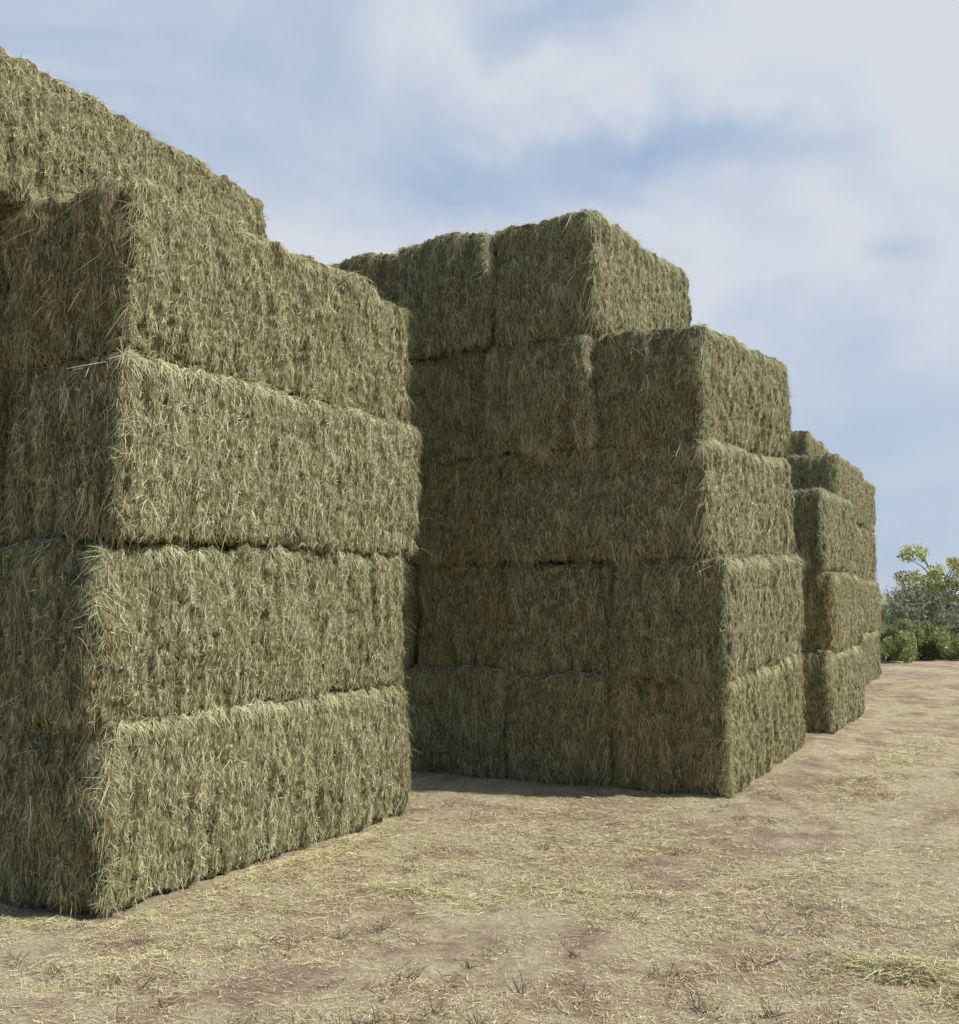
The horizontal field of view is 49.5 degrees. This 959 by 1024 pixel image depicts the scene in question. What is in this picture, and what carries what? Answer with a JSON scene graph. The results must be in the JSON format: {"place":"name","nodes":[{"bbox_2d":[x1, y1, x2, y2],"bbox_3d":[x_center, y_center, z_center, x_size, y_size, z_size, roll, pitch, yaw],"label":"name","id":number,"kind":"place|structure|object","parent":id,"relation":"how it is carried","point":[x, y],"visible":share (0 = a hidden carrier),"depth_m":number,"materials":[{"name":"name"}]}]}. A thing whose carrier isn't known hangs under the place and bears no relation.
{"place":"outdoors","nodes":[
{"label":"outdoors","id":0,"kind":"place"},
{"bbox_2d":[0,599,958,1023],"bbox_3d":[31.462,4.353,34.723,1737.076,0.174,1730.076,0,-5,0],"label":"ground","id":1,"kind":"structure","parent":0,"point":[934,675],"depth_m":5.12,"materials":[{"name":"beige soil"}]},
{"bbox_2d":[0,683,422,919],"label":"hay bale","id":2,"kind":"object","parent":1,"relation":"on","point":[131,814],"visible":0.86,"depth_m":5.50,"materials":[{"name":"plant"}]},
{"bbox_2d":[0,535,418,760],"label":"hay bale","id":3,"kind":"object","parent":2,"relation":"on","point":[96,635],"visible":0.96,"depth_m":5.49,"materials":[{"name":"plant"}]},
{"bbox_2d":[0,341,437,568],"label":"hay bale","id":4,"kind":"object","parent":3,"relation":"on","point":[99,447],"visible":0.98,"depth_m":5.58,"materials":[{"name":"plant"}]},
{"bbox_2d":[0,160,414,424],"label":"hay bale","id":5,"kind":"object","parent":4,"relation":"on","point":[110,264],"visible":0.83,"depth_m":5.62,"materials":[{"name":"plant"}]},
{"bbox_2d":[400,662,417,770],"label":"hay bale","id":6,"kind":"object","parent":1,"relation":"on","point":[407,672],"visible":0.03,"depth_m":9.27,"materials":[{"name":"plant"}]},
{"bbox_2d":[401,562,419,669],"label":"hay bale","id":7,"kind":"object","parent":6,"relation":"on","point":[410,615],"visible":0.07,"depth_m":9.32,"materials":[{"name":"plant"}]},
{"bbox_2d":[0,801,869,1023],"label":"dry weeds","id":8,"kind":"object","parent":1,"relation":"on","point":[518,991],"visible":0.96,"depth_m":4.24,"materials":[{"name":"plant"}]},
{"bbox_2d":[404,659,509,778],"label":"hay bale","id":9,"kind":"object","parent":1,"relation":"on","point":[458,724],"visible":0.36,"depth_m":9.01,"materials":[{"name":"plant"}]},
{"bbox_2d":[413,560,515,687],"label":"hay bale","id":10,"kind":"object","parent":9,"relation":"on","point":[465,614],"visible":0.38,"depth_m":9.08,"materials":[{"name":"plant"}]},
{"bbox_2d":[405,452,508,570],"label":"hay bale","id":11,"kind":"object","parent":10,"relation":"on","point":[458,515],"visible":0.34,"depth_m":9.13,"materials":[{"name":"plant"}]},
{"bbox_2d":[405,350,505,470],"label":"hay bale","id":12,"kind":"object","parent":11,"relation":"on","point":[447,405],"visible":0.32,"depth_m":9.17,"materials":[{"name":"plant"}]},
{"bbox_2d":[393,226,500,371],"bbox_3d":[0.295,-1.879,10.139,1.176,1.468,2.906,-2,-3,31],"label":"hay bale","id":13,"kind":"object","parent":12,"relation":"on","point":[447,283],"visible":0.34,"depth_m":9.06,"materials":[{"name":"plant"}]},
{"bbox_2d":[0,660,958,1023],"bbox_3d":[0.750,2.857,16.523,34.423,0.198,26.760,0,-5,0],"label":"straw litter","id":14,"kind":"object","parent":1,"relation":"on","point":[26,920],"visible":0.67,"depth_m":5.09,"materials":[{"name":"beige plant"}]},
{"bbox_2d":[64,730,958,1023],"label":"loose hay","id":15,"kind":"object","parent":1,"relation":"on","point":[894,966],"visible":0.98,"depth_m":5.47,"materials":[{"name":"plant"}]},
{"bbox_2d":[494,668,614,786],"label":"hay bale","id":16,"kind":"object","parent":1,"relation":"on","point":[557,734],"visible":0.39,"depth_m":8.54,"materials":[{"name":"plant"}]},
{"bbox_2d":[502,559,616,692],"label":"hay bale","id":17,"kind":"object","parent":16,"relation":"on","point":[563,612],"visible":0.41,"depth_m":8.64,"materials":[{"name":"plant"}]},
{"bbox_2d":[485,446,608,579],"bbox_3d":[1.145,0.026,9.679,1.242,1.201,2.808,-4,-5,30],"label":"hay bale","id":18,"kind":"object","parent":17,"relation":"on","point":[546,510],"visible":0.42,"depth_m":8.65,"materials":[{"name":"plant"}]},
{"bbox_2d":[474,331,601,465],"bbox_3d":[1.131,-0.893,9.735,1.195,1.182,2.882,-4,-4,31],"label":"hay bale","id":19,"kind":"object","parent":18,"relation":"on","point":[540,398],"visible":0.46,"depth_m":8.60,"materials":[{"name":"plant"}]},
{"bbox_2d":[479,207,696,356],"bbox_3d":[1.097,-1.870,9.688,1.243,1.321,2.808,-3,-3,30],"label":"hay bale","id":20,"kind":"object","parent":19,"relation":"on","point":[593,273],"visible":0.73,"depth_m":8.75,"materials":[{"name":"plant"}]},
{"bbox_2d":[599,652,812,798],"bbox_3d":[2.076,1.835,9.134,1.227,1.335,2.848,-3,-3,30],"label":"hay bale","id":21,"kind":"object","parent":1,"relation":"on","point":[731,739],"visible":0.84,"depth_m":8.17,"materials":[{"name":"plant"}]},
{"bbox_2d":[605,548,816,698],"bbox_3d":[2.100,0.893,9.198,1.277,1.287,2.904,-1,-2,30],"label":"hay bale","id":22,"kind":"object","parent":21,"relation":"on","point":[728,617],"visible":0.94,"depth_m":8.15,"materials":[{"name":"plant"}]},
{"bbox_2d":[582,433,801,578],"bbox_3d":[1.949,-0.011,9.220,1.243,1.201,2.808,-2,-4,32],"label":"hay bale","id":23,"kind":"object","parent":22,"relation":"on","point":[695,499],"visible":0.89,"depth_m":8.31,"materials":[{"name":"plant"}]},
{"bbox_2d":[590,319,799,461],"bbox_3d":[1.940,-0.931,9.262,1.195,1.182,2.882,-2,-2,31],"label":"hay bale","id":24,"kind":"object","parent":23,"relation":"on","point":[673,384],"visible":0.91,"depth_m":8.35,"materials":[{"name":"plant"}]},
{"bbox_2d":[800,643,868,733],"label":"hay bale","id":25,"kind":"object","parent":1,"relation":"on","point":[834,693],"visible":0.45,"depth_m":11.71,"materials":[{"name":"plant"}]},
{"bbox_2d":[800,569,866,656],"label":"hay bale","id":26,"kind":"object","parent":25,"relation":"on","point":[833,614],"visible":0.56,"depth_m":11.80,"materials":[{"name":"plant"}]},
{"bbox_2d":[792,486,868,578],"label":"hay bale","id":27,"kind":"object","parent":26,"relation":"on","point":[826,531],"visible":0.56,"depth_m":11.91,"materials":[{"name":"plant"}]},
{"bbox_2d":[860,629,882,684],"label":"hay bale","id":28,"kind":"object","parent":1,"relation":"on","point":[870,645],"visible":0.33,"depth_m":18.95,"materials":[{"name":"plant"}]},
{"bbox_2d":[860,577,881,633],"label":"hay bale","id":29,"kind":"object","parent":28,"relation":"on","point":[871,597],"visible":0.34,"depth_m":18.91,"materials":[{"name":"plant"}]},
{"bbox_2d":[857,528,881,580],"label":"hay bale","id":30,"kind":"object","parent":29,"relation":"on","point":[867,569],"visible":0.23,"depth_m":18.97,"materials":[{"name":"plant"}]},
{"bbox_2d":[858,480,877,533],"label":"hay bale","id":31,"kind":"object","parent":30,"relation":"on","point":[870,490],"visible":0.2,"depth_m":19.60,"materials":[{"name":"plant"}]},
{"bbox_2d":[880,610,924,662],"bbox_3d":[9.898,2.972,25.508,1.334,1.510,2.538,1,-5,-17],"label":"shrub","id":32,"kind":"object","parent":1,"relation":"on","point":[891,650],"visible":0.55,"depth_m":24.70,"materials":[{"name":"green plant"}]},
{"bbox_2d":[881,596,934,625],"bbox_3d":[12.157,3.391,31.803,4.799,1.622,4.007,4,-6,-42],"label":"shrub","id":33,"kind":"object","parent":1,"relation":"on","point":[891,616],"visible":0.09,"depth_m":31.54,"materials":[{"name":"green plant"}]},
{"bbox_2d":[881,582,935,618],"bbox_3d":[15.617,3.353,36.028,5.069,2.428,3.625,-2,-5,28],"label":"shrub","id":34,"kind":"object","parent":1,"relation":"on","point":[923,588],"visible":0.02,"depth_m":36.05,"materials":[{"name":"green plant"}]},
{"bbox_2d":[880,570,954,608],"bbox_3d":[15.871,3.316,36.340,3.119,2.588,4.660,2,-5,-24],"label":"shrub","id":35,"kind":"object","parent":1,"relation":"on","point":[928,584],"visible":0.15,"depth_m":37.16,"materials":[{"name":"green plant"}]},
{"bbox_2d":[880,618,958,660],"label":"shrub","id":36,"kind":"object","parent":1,"relation":"on","point":[945,648],"visible":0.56,"depth_m":25.36,"materials":[{"name":"green plant"}]},
{"bbox_2d":[884,617,954,656],"bbox_3d":[11.252,3.372,28.386,3.765,1.092,3.219,-1,-5,11],"label":"shrub","id":37,"kind":"object","parent":1,"relation":"on","point":[894,625],"visible":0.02,"depth_m":28.00,"materials":[{"name":"green plant"}]},
{"bbox_2d":[881,588,958,625],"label":"shrub","id":38,"kind":"object","parent":1,"relation":"on","point":[920,610],"visible":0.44,"depth_m":31.89,"materials":[{"name":"green plant"}]},
{"bbox_2d":[888,573,958,621],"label":"shrub","id":39,"kind":"object","parent":1,"relation":"on","point":[920,595],"visible":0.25,"depth_m":33.43,"materials":[{"name":"green plant"}]},
{"bbox_2d":[892,543,958,598],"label":"tree","id":40,"kind":"object","parent":1,"relation":"on","point":[954,562],"visible":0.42,"depth_m":38.20,"materials":[{"name":"green plant"}]},
{"bbox_2d":[894,602,958,644],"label":"shrub","id":41,"kind":"object","parent":1,"relation":"on","point":[947,618],"visible":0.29,"depth_m":27.20,"materials":[{"name":"green plant"}]},
{"bbox_2d":[896,621,958,658],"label":"shrub","id":42,"kind":"object","parent":1,"relation":"on","point":[930,639],"visible":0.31,"depth_m":25.67,"materials":[{"name":"green plant"}]},
{"bbox_2d":[922,562,958,603],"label":"shrub","id":43,"kind":"object","parent":1,"relation":"on","point":[955,576],"visible":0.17,"depth_m":36.79,"materials":[{"name":"green plant"}]},
{"bbox_2d":[933,610,958,646],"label":"shrub","id":44,"kind":"object","parent":1,"relation":"on","point":[954,614],"visible":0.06,"depth_m":29.86,"materials":[{"name":"green plant"}]},
{"bbox_2d":[946,562,958,614],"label":"shrub","id":45,"kind":"object","parent":1,"relation":"on","point":[950,604],"visible":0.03,"depth_m":33.27,"materials":[{"name":"green plant"}]},
{"bbox_2d":[0,0,958,598],"label":"sky","id":46,"kind":"structure","parent":0,"point":[797,160],"materials":[{"name":"blue"}]},
{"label":"hay bale","id":47,"kind":"object","parent":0,"visible":0},
{"bbox_2d":[328,252,408,360],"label":"hay bale","id":48,"kind":"object","parent":47,"relation":"on","point":[380,271],"visible":0.07,"depth_m":9.55,"materials":[{"name":"plant"}]},
{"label":"hay bale","id":49,"kind":"object","parent":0,"visible":0},
{"bbox_2d":[787,452,866,532],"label":"hay bale","id":50,"kind":"object","parent":49,"relation":"on","point":[835,474],"visible":0.54,"depth_m":15.97,"materials":[{"name":"plant"}]},
{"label":"hay bale","id":51,"kind":"object","parent":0,"visible":0},
{"bbox_2d":[788,430,827,455],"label":"hay bale","id":52,"kind":"object","parent":51,"relation":"on","point":[806,443],"visible":0.23,"depth_m":19.42,"materials":[{"name":"plant"}]},
{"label":"hay bale","id":53,"kind":"object","parent":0,"visible":0},
{"bbox_2d":[0,369,16,541],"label":"hay bale","id":54,"kind":"object","parent":53,"relation":"on","point":[4,390],"depth_m":5.60,"materials":[{"name":"plant"}]},
{"bbox_2d":[0,210,11,368],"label":"hay bale","id":55,"kind":"object","parent":54,"relation":"on","point":[6,289],"depth_m":5.65,"materials":[{"name":"plant"}]},
{"bbox_2d":[0,45,271,240],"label":"hay bale","id":56,"kind":"object","parent":55,"relation":"on","point":[57,136],"visible":0.31,"depth_m":5.96,"materials":[{"name":"plant"}]}
]}

